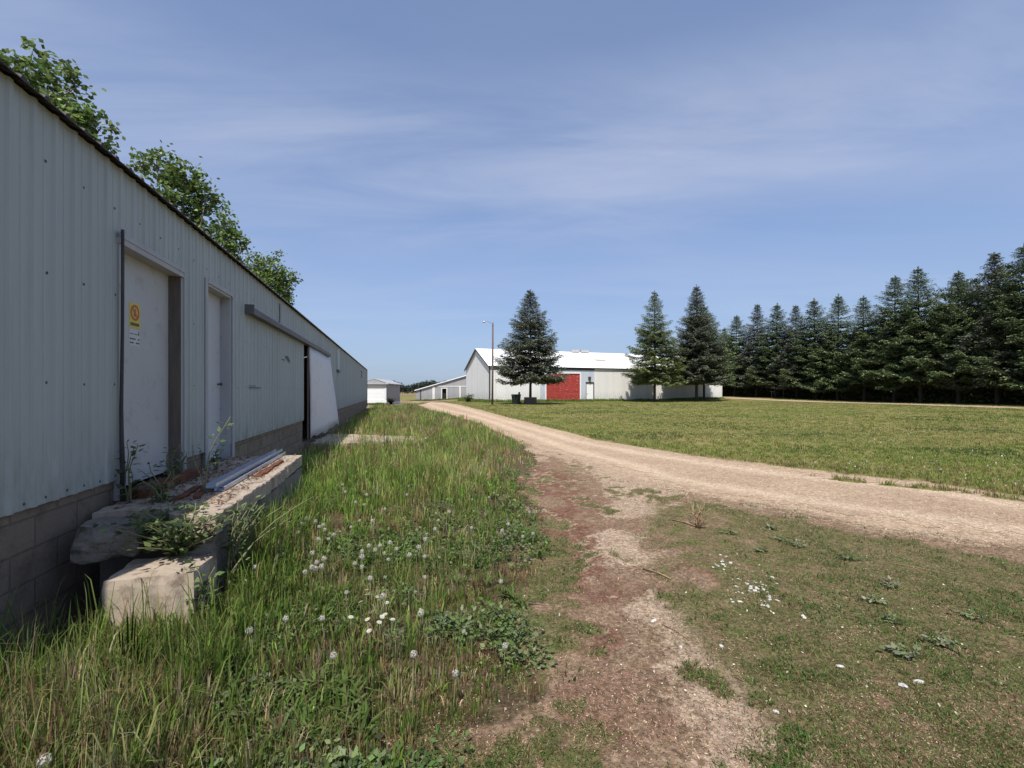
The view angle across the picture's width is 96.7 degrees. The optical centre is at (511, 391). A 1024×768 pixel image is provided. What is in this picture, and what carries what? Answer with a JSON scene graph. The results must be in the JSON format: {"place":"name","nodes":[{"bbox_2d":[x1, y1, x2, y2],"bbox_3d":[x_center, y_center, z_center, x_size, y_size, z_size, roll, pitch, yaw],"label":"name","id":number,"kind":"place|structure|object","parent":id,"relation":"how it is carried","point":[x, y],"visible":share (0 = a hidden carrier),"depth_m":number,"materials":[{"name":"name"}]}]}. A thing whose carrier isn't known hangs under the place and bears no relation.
{"place":"outdoors","nodes":[
{"label":"outdoors","id":0,"kind":"place"},
{"bbox_2d":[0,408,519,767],"bbox_3d":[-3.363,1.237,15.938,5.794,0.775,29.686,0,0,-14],"label":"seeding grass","id":1,"kind":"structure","parent":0,"point":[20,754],"depth_m":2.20,"materials":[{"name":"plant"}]},
{"bbox_2d":[0,402,581,767],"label":"tall grass","id":2,"kind":"structure","parent":0,"point":[262,580],"depth_m":2.73,"materials":[{"name":"plant"}]},
{"bbox_2d":[400,394,415,395],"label":"ploughed field","id":3,"kind":"structure","parent":0,"point":[407,394],"depth_m":224.31,"materials":[{"name":"soil"}]},
{"bbox_2d":[0,0,1023,391],"label":"sky","id":4,"kind":"structure","parent":0,"point":[422,167],"materials":[{"name":"blue"}]},
{"bbox_2d":[34,392,1023,767],"bbox_3d":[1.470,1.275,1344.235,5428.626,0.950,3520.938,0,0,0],"label":"ground","id":5,"kind":"structure","parent":0,"point":[610,530],"depth_m":3.42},
{"bbox_2d":[36,753,51,766],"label":"dandelion clock","id":6,"kind":"object","parent":5,"relation":"on","point":[44,761],"visible":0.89,"depth_m":1.60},
{"bbox_2d":[0,36,125,154],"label":"cottonwood tree","id":7,"kind":"object","parent":5,"relation":"on","point":[86,118],"visible":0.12,"depth_m":17.52,"materials":[{"name":"green plant"}]},
{"bbox_2d":[0,561,279,730],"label":"long grass","id":8,"kind":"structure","parent":5,"relation":"on","point":[152,639],"depth_m":2.42,"materials":[{"name":"plant"}]},
{"bbox_2d":[102,554,216,636],"bbox_3d":[-2.329,1.531,3.031,0.520,0.738,0.414,0,0,-13],"label":"concrete step","id":9,"kind":"object","parent":5,"relation":"on","point":[166,578],"visible":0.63,"depth_m":2.88,"materials":[{"name":"concrete"}]},
{"bbox_2d":[98,498,245,558],"bbox_3d":[-2.329,0.993,3.230,0.758,0.385,0.853,0,0,0],"label":"bushy weed","id":10,"kind":"object","parent":9,"relation":"on","point":[180,543],"visible":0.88,"depth_m":3.14,"materials":[{"name":"green plant"}]},
{"bbox_2d":[126,140,232,253],"bbox_3d":[-19.532,-6.144,26.243,6.040,16.296,6.338,0,0,-35],"label":"cottonwood tree","id":11,"kind":"object","parent":5,"relation":"on","point":[169,176],"visible":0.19,"depth_m":26.18,"materials":[{"name":"green plant"}]},
{"bbox_2d":[0,57,366,649],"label":"metal barn","id":12,"kind":"structure","parent":5,"relation":"on","point":[135,307],"depth_m":3.58,"materials":[{"name":"metal"}]},
{"bbox_2d":[123,253,167,484],"bbox_3d":[-3.526,-0.210,4.281,0.054,2.100,1.108,0,0,-15],"label":"entry door","id":13,"kind":"structure","parent":12,"relation":"in","point":[145,403],"depth_m":4.38,"materials":[{"name":"white metal"}]},
{"bbox_2d":[208,292,222,460],"bbox_3d":[-3.935,-0.195,5.906,0.105,2.190,0.798,0,0,-15],"label":"narrow door","id":14,"kind":"structure","parent":12,"relation":"in","point":[214,384],"depth_m":6.07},
{"bbox_2d":[309,346,338,438],"bbox_3d":[-5.752,0.039,14.048,0.336,2.478,4.135,0,0,-15],"label":"sliding door","id":15,"kind":"structure","parent":12,"relation":"in","point":[323,406],"depth_m":13.54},
{"bbox_2d":[92,455,301,598],"bbox_3d":[-3.008,1.399,4.780,0.988,1.003,3.338,0,0,-14],"label":"concrete dock","id":16,"kind":"object","parent":5,"relation":"on","point":[270,484],"visible":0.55,"depth_m":3.70,"materials":[{"name":"concrete"}]},
{"bbox_2d":[70,517,150,564],"bbox_3d":[-2.849,1.066,3.262,0.430,0.273,0.524,8,-8,-26],"label":"concrete chunk","id":17,"kind":"object","parent":16,"relation":"on","point":[91,544],"visible":0.72,"depth_m":3.08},
{"bbox_2d":[90,500,193,552],"bbox_3d":[-2.583,0.989,3.263,0.463,0.334,0.462,0,0,0],"label":"bushy weed","id":18,"kind":"object","parent":17,"relation":"on","point":[145,533],"visible":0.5,"depth_m":3.21,"materials":[{"name":"green plant"}]},
{"bbox_2d":[115,439,144,502],"bbox_3d":[-3.109,0.687,3.722,0.241,0.591,0.210,0,0,42],"label":"leafy weed","id":19,"kind":"object","parent":16,"relation":"on","point":[129,489],"visible":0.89,"depth_m":3.70,"materials":[{"name":"green plant"}]},
{"bbox_2d":[139,462,180,504],"bbox_3d":[-2.849,0.770,3.694,0.275,0.349,0.510,0,0,-35],"label":"leafy weed","id":20,"kind":"object","parent":16,"relation":"on","point":[160,495],"visible":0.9,"depth_m":3.70,"materials":[{"name":"green plant"}]},
{"bbox_2d":[132,468,201,498],"bbox_3d":[-3.265,0.866,4.356,0.154,0.088,1.111,0,0,-14],"label":"rotten board","id":21,"kind":"object","parent":16,"relation":"on","point":[187,474],"visible":0.59,"depth_m":4.29,"materials":[{"name":"brown wood"}]},
{"bbox_2d":[154,444,184,478],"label":"leafy weed","id":22,"kind":"object","parent":16,"relation":"on","point":[174,467],"visible":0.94,"depth_m":4.26,"materials":[{"name":"green plant"}]},
{"bbox_2d":[172,452,187,472],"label":"leafy weed","id":23,"kind":"object","parent":16,"relation":"on","point":[180,466],"visible":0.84,"depth_m":4.59,"materials":[{"name":"green plant"}]},
{"bbox_2d":[173,485,201,500],"bbox_3d":[-2.842,0.886,3.998,0.080,0.028,0.529,0,0,-18],"label":"rotten board","id":24,"kind":"object","parent":16,"relation":"on","point":[191,490],"visible":0.97,"depth_m":3.94,"materials":[{"name":"brown wood"}]},
{"bbox_2d":[193,487,204,499],"bbox_3d":[-2.726,0.886,3.981,0.072,0.028,0.420,0,0,-25],"label":"rotten board","id":25,"kind":"object","parent":16,"relation":"on","point":[198,494],"visible":0.86,"depth_m":3.90,"materials":[{"name":"brown wood"}]},
{"bbox_2d":[113,454,294,508],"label":"dock litter","id":26,"kind":"object","parent":16,"relation":"on","point":[196,479],"visible":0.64,"depth_m":4.28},
{"bbox_2d":[189,418,233,490],"bbox_3d":[-2.670,0.563,4.024,0.328,0.675,0.173,0,0,-11],"label":"tall weed","id":27,"kind":"object","parent":16,"relation":"on","point":[223,440],"visible":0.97,"depth_m":4.01,"materials":[{"name":"green plant"}]},
{"bbox_2d":[209,444,224,469],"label":"leafy weed","id":28,"kind":"object","parent":16,"relation":"on","point":[213,459],"visible":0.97,"depth_m":5.25,"materials":[{"name":"green plant"}]},
{"bbox_2d":[214,452,285,490],"bbox_3d":[-2.951,0.877,5.285,0.085,0.036,2.480,0,0,-15],"label":"steel channel","id":29,"kind":"object","parent":16,"relation":"on","point":[230,483],"visible":0.83,"depth_m":4.76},
{"bbox_2d":[253,460,283,476],"bbox_3d":[-2.816,0.887,5.308,0.090,0.025,1.107,0,0,-16],"label":"rotten board","id":30,"kind":"object","parent":16,"relation":"on","point":[266,470],"visible":0.99,"depth_m":5.13,"materials":[{"name":"brown wood"}]},
{"bbox_2d":[176,559,225,619],"bbox_3d":[-2.029,1.323,2.970,0.233,0.459,0.307,0,0,0],"label":"leafy weed","id":31,"kind":"object","parent":5,"relation":"on","point":[202,592],"visible":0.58,"depth_m":2.98,"materials":[{"name":"green plant"}]},
{"bbox_2d":[206,205,254,265],"bbox_3d":[-22.551,-6.260,35.421,5.936,16.530,5.887,0,0,0],"label":"cottonwood tree","id":32,"kind":"object","parent":5,"relation":"on","point":[228,236],"visible":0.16,"depth_m":35.41,"materials":[{"name":"green plant"}]},
{"bbox_2d":[245,626,253,668],"bbox_3d":[-1.427,1.432,2.478,0.042,0.308,0.051,0,0,18],"label":"dandelion clock","id":33,"kind":"object","parent":5,"relation":"on","point":[250,631],"visible":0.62,"depth_m":2.48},
{"bbox_2d":[221,494,282,561],"bbox_3d":[-2.071,1.052,3.585,0.354,0.503,0.416,0,0,11],"label":"leafy weed","id":34,"kind":"object","parent":5,"relation":"on","point":[232,544],"visible":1,"depth_m":3.50,"materials":[{"name":"green plant"}]},
{"bbox_2d":[242,249,302,305],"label":"cottonwood tree","id":35,"kind":"object","parent":5,"relation":"on","point":[273,278],"visible":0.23,"depth_m":45.68,"materials":[{"name":"green plant"}]},
{"bbox_2d":[231,496,315,575],"bbox_3d":[-1.885,1.108,3.598,0.191,0.491,0.656,0,0,38],"label":"arching weed","id":36,"kind":"object","parent":5,"relation":"on","point":[244,554],"visible":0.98,"depth_m":3.54,"materials":[{"name":"green plant"}]},
{"bbox_2d":[8,433,557,767],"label":"broad weeds","id":37,"kind":"object","parent":5,"relation":"on","point":[454,626],"visible":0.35,"depth_m":2.93,"materials":[{"name":"green plant"}]},
{"bbox_2d":[282,615,290,655],"bbox_3d":[-1.326,1.449,2.673,0.037,0.273,0.045,0,0,12],"label":"dandelion clock","id":38,"kind":"object","parent":5,"relation":"on","point":[284,617],"visible":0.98,"depth_m":2.67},
{"bbox_2d":[319,615,324,645],"bbox_3d":[-1.145,1.467,2.741,0.038,0.241,0.038,0,0,27],"label":"dandelion clock","id":39,"kind":"object","parent":5,"relation":"on","point":[322,618],"visible":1,"depth_m":2.74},
{"bbox_2d":[330,651,336,677],"bbox_3d":[-0.951,1.492,2.425,0.040,0.211,0.039,0,0,6],"label":"dandelion clock","id":40,"kind":"object","parent":5,"relation":"on","point":[333,656],"visible":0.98,"depth_m":2.42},
{"bbox_2d":[129,477,560,767],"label":"leaf rosettes","id":41,"kind":"object","parent":5,"relation":"on","point":[505,594],"visible":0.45,"depth_m":2.33,"materials":[{"name":"green plant"}]},
{"bbox_2d":[359,554,364,579],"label":"dandelion clock","id":42,"kind":"object","parent":5,"relation":"on","point":[361,556],"visible":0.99,"depth_m":3.52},
{"bbox_2d":[308,434,426,451],"bbox_3d":[-4.107,1.571,13.560,3.142,0.458,2.894,0,0,-11],"label":"concrete apron","id":43,"kind":"object","parent":5,"relation":"on","point":[328,436],"visible":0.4,"depth_m":13.24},
{"bbox_2d":[380,592,385,622],"bbox_3d":[-0.835,1.442,2.928,0.048,0.292,0.040,0,0,-32],"label":"dandelion clock","id":44,"kind":"object","parent":5,"relation":"on","point":[382,594],"visible":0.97,"depth_m":2.93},
{"bbox_2d":[367,378,402,403],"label":"white garage","id":45,"kind":"structure","parent":5,"relation":"on","point":[379,390],"depth_m":60.00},
{"bbox_2d":[367,386,384,399],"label":"overhead door","id":46,"kind":"structure","parent":45,"relation":"in","point":[373,392],"depth_m":59.96,"materials":[{"name":"white paint"}]},
{"bbox_2d":[387,398,394,403],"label":"corner shrub","id":47,"kind":"object","parent":5,"relation":"on","point":[391,400],"visible":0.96,"depth_m":58.40,"materials":[{"name":"green plant"}]},
{"bbox_2d":[400,385,407,393],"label":"distant tree","id":48,"kind":"object","parent":5,"relation":"on","point":[402,389],"visible":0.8,"depth_m":363.27,"materials":[{"name":"green plant"}]},
{"bbox_2d":[407,383,414,392],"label":"distant tree","id":49,"kind":"object","parent":5,"relation":"on","point":[410,388],"visible":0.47,"depth_m":375.41,"materials":[{"name":"green plant"}]},
{"bbox_2d":[410,650,417,680],"bbox_3d":[-0.534,1.497,2.474,0.041,0.181,0.043,0,0,31],"label":"dandelion clock","id":50,"kind":"object","parent":5,"relation":"on","point":[412,655],"visible":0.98,"depth_m":2.47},
{"bbox_2d":[411,382,420,392],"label":"distant tree","id":51,"kind":"object","parent":5,"relation":"on","point":[416,386],"visible":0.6,"depth_m":364.52,"materials":[{"name":"green plant"}]},
{"bbox_2d":[417,609,423,621],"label":"dandelion clock","id":52,"kind":"object","parent":5,"relation":"on","point":[419,613],"visible":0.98,"depth_m":2.90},
{"bbox_2d":[418,381,428,388],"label":"distant tree","id":53,"kind":"object","parent":5,"relation":"on","point":[423,384],"visible":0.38,"depth_m":362.58,"materials":[{"name":"green plant"}]},
{"bbox_2d":[414,375,465,399],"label":"grey shed","id":54,"kind":"structure","parent":5,"relation":"on","point":[453,388],"depth_m":85.27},
{"bbox_2d":[452,669,458,715],"bbox_3d":[-0.277,1.474,2.227,0.036,0.227,0.036,0,0,-18],"label":"dandelion clock","id":55,"kind":"object","parent":5,"relation":"on","point":[456,671],"visible":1,"depth_m":2.22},
{"bbox_2d":[462,393,473,401],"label":"corner scrub","id":56,"kind":"object","parent":5,"relation":"on","point":[467,398],"visible":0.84,"depth_m":52.37,"materials":[{"name":"green plant"}]},
{"bbox_2d":[483,321,493,404],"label":"light pole","id":57,"kind":"object","parent":5,"relation":"on","point":[492,360],"visible":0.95,"depth_m":41.88,"materials":[{"name":"brown wood"}]},
{"bbox_2d":[502,642,508,683],"bbox_3d":[-0.037,1.465,2.443,0.037,0.234,0.036,0,0,5],"label":"dandelion clock","id":58,"kind":"object","parent":5,"relation":"on","point":[504,645],"visible":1,"depth_m":2.44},
{"bbox_2d":[511,392,520,403],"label":"wheelie bin","id":59,"kind":"object","parent":5,"relation":"on","point":[516,398],"visible":0.93,"depth_m":42.73,"materials":[{"name":"green plastic"}]},
{"bbox_2d":[491,290,567,396],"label":"spruce tree","id":60,"kind":"object","parent":5,"relation":"on","point":[525,362],"visible":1,"depth_m":42.41,"materials":[{"name":"green plant"}]},
{"bbox_2d":[524,397,536,403],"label":"tree planter","id":61,"kind":"object","parent":5,"relation":"on","point":[530,400],"visible":0.84,"depth_m":42.70,"materials":[{"name":"grey concrete"}]},
{"bbox_2d":[464,348,721,401],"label":"machine shed","id":62,"kind":"structure","parent":5,"relation":"on","point":[594,375],"depth_m":56.07,"materials":[{"name":"metal"}]},
{"bbox_2d":[546,373,579,401],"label":"red overhead door","id":63,"kind":"structure","parent":62,"relation":"in","point":[570,389],"depth_m":54.33,"materials":[{"name":"paint"}]},
{"bbox_2d":[586,383,592,398],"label":"walk door","id":64,"kind":"structure","parent":62,"relation":"in","point":[589,386],"depth_m":55.39,"materials":[{"name":"white paint"}]},
{"bbox_2d":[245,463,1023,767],"bbox_3d":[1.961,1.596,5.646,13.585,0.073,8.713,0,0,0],"label":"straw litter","id":65,"kind":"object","parent":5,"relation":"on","point":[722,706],"visible":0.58,"depth_m":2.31,"materials":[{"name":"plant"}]},
{"bbox_2d":[622,291,688,401],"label":"spruce tree","id":66,"kind":"object","parent":5,"relation":"on","point":[659,341],"visible":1,"depth_m":51.59,"materials":[{"name":"green plant"}]},
{"bbox_2d":[643,568,670,578],"bbox_3d":[1.270,1.592,3.989,0.021,0.029,0.301,0,0,-34],"label":"dry stick","id":67,"kind":"object","parent":5,"relation":"on","point":[655,572],"visible":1,"depth_m":4.00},
{"bbox_2d":[664,285,731,400],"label":"spruce tree","id":68,"kind":"object","parent":5,"relation":"on","point":[696,323],"visible":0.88,"depth_m":53.20,"materials":[{"name":"green plant"}]},
{"bbox_2d":[677,499,721,527],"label":"dry weed","id":69,"kind":"object","parent":5,"relation":"on","point":[698,523],"visible":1,"depth_m":5.40,"materials":[{"name":"brown plant"}]},
{"bbox_2d":[669,304,741,399],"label":"spruce tree","id":70,"kind":"object","parent":5,"relation":"on","point":[727,369],"visible":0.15,"depth_m":54.88,"materials":[{"name":"green plant"}]},
{"bbox_2d":[402,472,1023,767],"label":"sparse grass","id":71,"kind":"structure","parent":5,"relation":"on","point":[1007,760],"depth_m":2.55,"materials":[{"name":"plant"}]},
{"bbox_2d":[427,470,1023,767],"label":"clover tufts","id":72,"kind":"object","parent":5,"relation":"on","point":[788,758],"visible":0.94,"depth_m":3.10,"materials":[{"name":"green plant"}]},
{"bbox_2d":[718,528,737,533],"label":"flat weed","id":73,"kind":"object","parent":5,"relation":"on","point":[729,532],"visible":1,"depth_m":5.14,"materials":[{"name":"green plant"}]},
{"bbox_2d":[718,328,739,395],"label":"spruce tree","id":74,"kind":"object","parent":5,"relation":"on","point":[727,386],"visible":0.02,"depth_m":77.33,"materials":[{"name":"green plant"}]},
{"bbox_2d":[722,316,760,395],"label":"spruce tree","id":75,"kind":"object","parent":5,"relation":"on","point":[733,345],"visible":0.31,"depth_m":73.29,"materials":[{"name":"green plant"}]},
{"bbox_2d":[727,304,777,396],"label":"spruce tree","id":76,"kind":"object","parent":5,"relation":"on","point":[753,347],"visible":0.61,"depth_m":69.67,"materials":[{"name":"green plant"}]},
{"bbox_2d":[751,543,767,551],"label":"flat weed","id":77,"kind":"object","parent":5,"relation":"on","point":[761,549],"visible":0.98,"depth_m":4.55,"materials":[{"name":"green plant"}]},
{"bbox_2d":[744,302,800,397],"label":"spruce tree","id":78,"kind":"object","parent":5,"relation":"on","point":[776,335],"visible":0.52,"depth_m":65.84,"materials":[{"name":"green plant"}]},
{"bbox_2d":[765,523,780,529],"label":"flat weed","id":79,"kind":"object","parent":5,"relation":"on","point":[770,527],"visible":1,"depth_m":5.29,"materials":[{"name":"green plant"}]},
{"bbox_2d":[770,533,787,540],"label":"flat weed","id":80,"kind":"object","parent":5,"relation":"on","point":[779,538],"visible":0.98,"depth_m":4.92,"materials":[{"name":"green plant"}]},
{"bbox_2d":[764,305,818,397],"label":"spruce tree","id":81,"kind":"object","parent":5,"relation":"on","point":[790,329],"visible":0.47,"depth_m":62.98,"materials":[{"name":"green plant"}]},
{"bbox_2d":[785,539,806,546],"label":"flat weed","id":82,"kind":"object","parent":5,"relation":"on","point":[796,544],"visible":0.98,"depth_m":4.72,"materials":[{"name":"green plant"}]},
{"bbox_2d":[778,298,839,398],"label":"spruce tree","id":83,"kind":"object","parent":5,"relation":"on","point":[812,334],"visible":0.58,"depth_m":59.89,"materials":[{"name":"green plant"}]},
{"bbox_2d":[797,294,862,399],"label":"spruce tree","id":84,"kind":"object","parent":5,"relation":"on","point":[818,371],"visible":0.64,"depth_m":56.75,"materials":[{"name":"green plant"}]},
{"bbox_2d":[665,410,1023,485],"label":"clover flowers","id":85,"kind":"object","parent":5,"relation":"on","point":[903,462],"visible":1,"depth_m":9.75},
{"bbox_2d":[836,551,861,559],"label":"flat weed","id":86,"kind":"object","parent":5,"relation":"on","point":[846,557],"visible":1,"depth_m":4.29,"materials":[{"name":"green plant"}]},
{"bbox_2d":[819,296,896,400],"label":"spruce tree","id":87,"kind":"object","parent":5,"relation":"on","point":[857,342],"visible":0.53,"depth_m":53.83,"materials":[{"name":"green plant"}]},
{"bbox_2d":[724,397,1023,408],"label":"farm lane","id":88,"kind":"structure","parent":5,"relation":"on","point":[874,403],"depth_m":44.38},
{"bbox_2d":[859,591,896,604],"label":"flat weed","id":89,"kind":"object","parent":5,"relation":"on","point":[871,599],"visible":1,"depth_m":3.45,"materials":[{"name":"green plant"}]},
{"bbox_2d":[840,275,937,401],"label":"spruce tree","id":90,"kind":"object","parent":5,"relation":"on","point":[862,360],"visible":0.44,"depth_m":51.08,"materials":[{"name":"green plant"}]},
{"bbox_2d":[879,575,904,587],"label":"flat weed","id":91,"kind":"object","parent":5,"relation":"on","point":[887,584],"visible":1,"depth_m":3.73,"materials":[{"name":"green plant"}]},
{"bbox_2d":[882,611,904,624],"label":"flat weed","id":92,"kind":"object","parent":5,"relation":"on","point":[891,619],"visible":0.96,"depth_m":3.16,"materials":[{"name":"green plant"}]},
{"bbox_2d":[878,642,920,659],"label":"flat weed","id":93,"kind":"object","parent":5,"relation":"on","point":[905,654],"visible":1,"depth_m":2.75,"materials":[{"name":"green plant"}]},
{"bbox_2d":[898,682,907,687],"bbox_3d":[2.129,1.600,2.479,0.043,0.021,0.054,0,0,32],"label":"white stone","id":94,"kind":"object","parent":5,"relation":"on","point":[902,684],"visible":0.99,"depth_m":2.47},
{"bbox_2d":[860,266,966,402],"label":"spruce tree","id":95,"kind":"object","parent":5,"relation":"on","point":[914,323],"visible":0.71,"depth_m":47.55,"materials":[{"name":"green plant"}]},
{"bbox_2d":[921,629,972,651],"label":"flat weed","id":96,"kind":"object","parent":5,"relation":"on","point":[939,642],"visible":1,"depth_m":2.86,"materials":[{"name":"green plant"}]},
{"bbox_2d":[921,282,974,342],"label":"broadleaf tree","id":97,"kind":"object","parent":5,"relation":"on","point":[941,290],"visible":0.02,"depth_m":52.48,"materials":[{"name":"green plant"}]},
{"bbox_2d":[900,270,1008,402],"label":"spruce tree","id":98,"kind":"object","parent":5,"relation":"on","point":[957,327],"visible":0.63,"depth_m":44.59,"materials":[{"name":"green plant"}]},
{"bbox_2d":[942,277,991,337],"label":"broadleaf tree","id":99,"kind":"object","parent":5,"relation":"on","point":[976,280],"visible":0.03,"depth_m":49.91,"materials":[{"name":"green plant"}]},
{"bbox_2d":[952,604,988,622],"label":"flat weed","id":100,"kind":"object","parent":5,"relation":"on","point":[970,615],"visible":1,"depth_m":3.22,"materials":[{"name":"green plant"}]},
{"bbox_2d":[931,252,1023,403],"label":"spruce tree","id":101,"kind":"object","parent":5,"relation":"on","point":[983,294],"visible":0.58,"depth_m":42.37,"materials":[{"name":"green plant"}]},
{"bbox_2d":[962,242,1023,388],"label":"spruce tree","id":102,"kind":"object","parent":5,"relation":"on","point":[1009,325],"visible":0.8,"depth_m":40.35,"materials":[{"name":"green plant"}]},
{"bbox_2d":[970,264,1023,346],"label":"broadleaf tree","id":103,"kind":"object","parent":5,"relation":"on","point":[1005,265],"visible":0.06,"depth_m":48.00,"materials":[{"name":"green plant"}]},
{"bbox_2d":[995,318,1023,392],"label":"spruce tree","id":104,"kind":"object","parent":5,"relation":"on","point":[1013,386],"visible":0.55,"depth_m":38.56,"materials":[{"name":"green plant"}]},
{"bbox_2d":[367,397,725,404],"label":"verge grass","id":105,"kind":"structure","parent":0,"point":[556,400],"depth_m":56.35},
{"bbox_2d":[423,402,1023,535],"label":"gravel road","id":106,"kind":"structure","parent":0,"point":[619,455],"depth_m":7.57,"materials":[{"name":"gravel"}]},
{"bbox_2d":[476,436,1023,720],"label":"gravel bits","id":107,"kind":"object","parent":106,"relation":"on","point":[802,558],"visible":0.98,"depth_m":5.69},
{"bbox_2d":[446,399,1023,499],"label":"lawn grass","id":108,"kind":"structure","parent":0,"point":[928,476],"depth_m":15.42,"materials":[{"name":"plant"}]},
{"bbox_3d":[-3.038,0.877,5.273,0.085,0.036,2.300,0,0,-14],"label":"steel channel","id":109,"kind":"object","parent":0,"visible":0},
{"bbox_2d":[206,449,282,487],"bbox_3d":[-3.003,0.838,5.277,0.085,0.036,2.570,0,0,-15],"label":"steel channel","id":110,"kind":"object","parent":109,"relation":"on","point":[219,481],"visible":1,"depth_m":4.80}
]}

